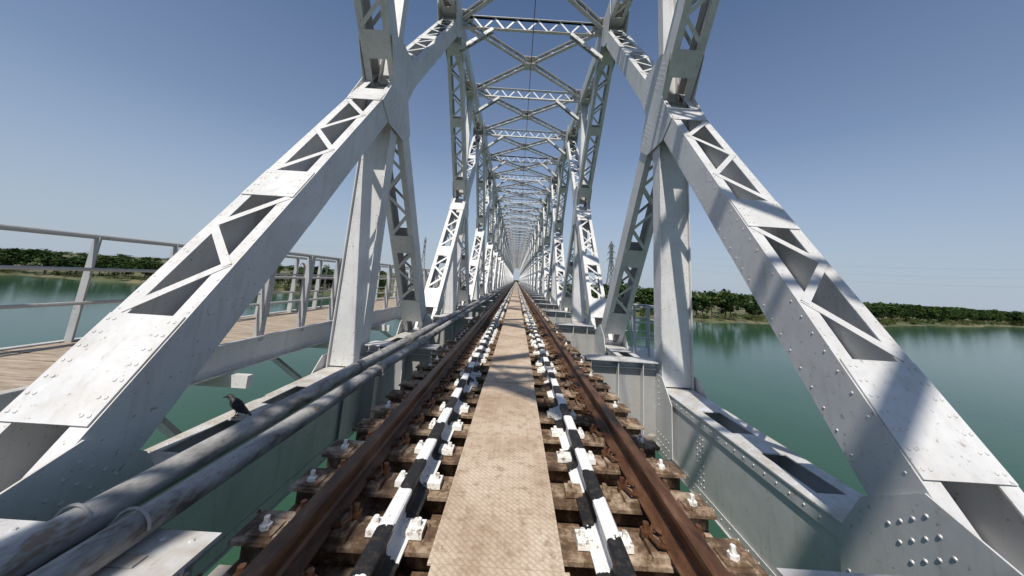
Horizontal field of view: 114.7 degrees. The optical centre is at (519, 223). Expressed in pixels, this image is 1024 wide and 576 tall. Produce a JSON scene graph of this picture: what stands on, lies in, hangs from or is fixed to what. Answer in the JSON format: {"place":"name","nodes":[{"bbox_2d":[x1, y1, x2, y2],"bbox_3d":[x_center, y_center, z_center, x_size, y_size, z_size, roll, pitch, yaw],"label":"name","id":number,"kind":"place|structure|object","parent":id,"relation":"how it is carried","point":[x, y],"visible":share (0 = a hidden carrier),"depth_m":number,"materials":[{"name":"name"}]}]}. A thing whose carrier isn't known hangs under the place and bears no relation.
{"place":"outdoors","nodes":[
{"label":"outdoors","id":0,"kind":"place"},
{"bbox_2d":[0,274,1023,575],"bbox_3d":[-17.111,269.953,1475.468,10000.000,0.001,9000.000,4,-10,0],"label":"river","id":1,"kind":"structure","parent":0,"point":[752,378],"depth_m":54.62,"materials":[{"name":"liquid"}]},
{"bbox_2d":[0,249,1023,326],"bbox_3d":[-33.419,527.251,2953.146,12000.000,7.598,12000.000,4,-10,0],"label":"ground","id":2,"kind":"structure","parent":0,"point":[280,289],"depth_m":185.61,"materials":[{"name":"green plant"}]},
{"bbox_2d":[421,237,426,268],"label":"transmission tower","id":3,"kind":"structure","parent":2,"relation":"on","point":[424,247],"depth_m":398.32,"materials":[{"name":"grey metal"}]},
{"bbox_2d":[296,243,1000,286],"bbox_3d":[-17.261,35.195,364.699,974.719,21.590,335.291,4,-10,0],"label":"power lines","id":4,"kind":"object","parent":3,"relation":"hanging from","point":[736,267],"visible":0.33,"depth_m":269.09,"materials":[{"name":"metal"}]},
{"bbox_2d":[0,0,1023,575],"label":"railway truss bridge","id":5,"kind":"structure","parent":2,"relation":"on","point":[82,418],"depth_m":3.98,"materials":[{"name":"grey paint"}]},
{"bbox_2d":[223,394,251,417],"bbox_3d":[-3.262,2.104,3.791,0.319,0.244,0.131,2,-10,12],"label":"crow","id":6,"kind":"object","parent":5,"relation":"on","point":[237,405],"visible":1,"depth_m":3.77,"materials":[{"name":"grey"}]},
{"bbox_2d":[0,293,482,438],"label":"inspection walkway","id":7,"kind":"structure","parent":5,"relation":"attached to","point":[24,367],"depth_m":4.51,"materials":[{"name":"brown wood"}]},
{"bbox_2d":[0,224,470,342],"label":"steel railing","id":8,"kind":"object","parent":7,"relation":"on","point":[80,302],"visible":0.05,"depth_m":4.05,"materials":[{"name":"metal"}]},
{"bbox_2d":[248,252,472,340],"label":"steel railing","id":9,"kind":"object","parent":7,"relation":"on","point":[264,303],"visible":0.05,"depth_m":5.89,"materials":[{"name":"metal"}]},
{"bbox_2d":[0,282,512,575],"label":"service pipes","id":10,"kind":"object","parent":5,"relation":"on","point":[49,543],"visible":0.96,"depth_m":1.74,"materials":[{"name":"metal"}]},
{"bbox_2d":[183,282,767,575],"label":"railway track","id":11,"kind":"structure","parent":5,"relation":"on","point":[371,500],"depth_m":1.96,"materials":[{"name":"brown metal"}]},
{"bbox_2d":[427,282,569,575],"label":"checker plate walkway","id":12,"kind":"structure","parent":11,"relation":"on","point":[498,517],"depth_m":1.79,"materials":[{"name":"metal"}]},
{"bbox_2d":[518,0,535,247],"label":"overhead cable","id":13,"kind":"object","parent":5,"relation":"attached to","point":[529,90],"visible":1,"depth_m":15.30,"materials":[{"name":"black metal"}]},
{"bbox_2d":[626,304,653,359],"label":"refuge platform","id":14,"kind":"structure","parent":5,"relation":"attached to","point":[646,351],"depth_m":9.72,"materials":[{"name":"grey paint"}]},
{"bbox_2d":[0,248,1023,325],"bbox_3d":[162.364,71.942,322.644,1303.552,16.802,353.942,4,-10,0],"label":"tree line","id":15,"kind":"object","parent":2,"relation":"on","point":[16,256],"visible":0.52,"depth_m":174.78,"materials":[{"name":"green plant"}]},
{"bbox_2d":[0,269,1023,325],"bbox_3d":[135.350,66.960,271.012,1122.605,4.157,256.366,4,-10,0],"label":"riverbank scrub","id":16,"kind":"object","parent":2,"relation":"on","point":[884,321],"visible":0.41,"depth_m":170.59,"materials":[{"name":"green plant"}]},
{"bbox_2d":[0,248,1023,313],"bbox_3d":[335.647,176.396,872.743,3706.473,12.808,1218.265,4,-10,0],"label":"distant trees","id":17,"kind":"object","parent":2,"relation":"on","point":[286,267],"visible":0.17,"depth_m":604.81,"materials":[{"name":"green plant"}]},
{"bbox_2d":[605,241,615,295],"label":"transmission tower","id":18,"kind":"structure","parent":2,"relation":"on","point":[611,264],"depth_m":328.85,"materials":[{"name":"grey metal"}]},
{"bbox_2d":[0,0,1023,312],"label":"sky","id":19,"kind":"structure","parent":0,"point":[890,133],"materials":[{"name":"blue"}]}
]}

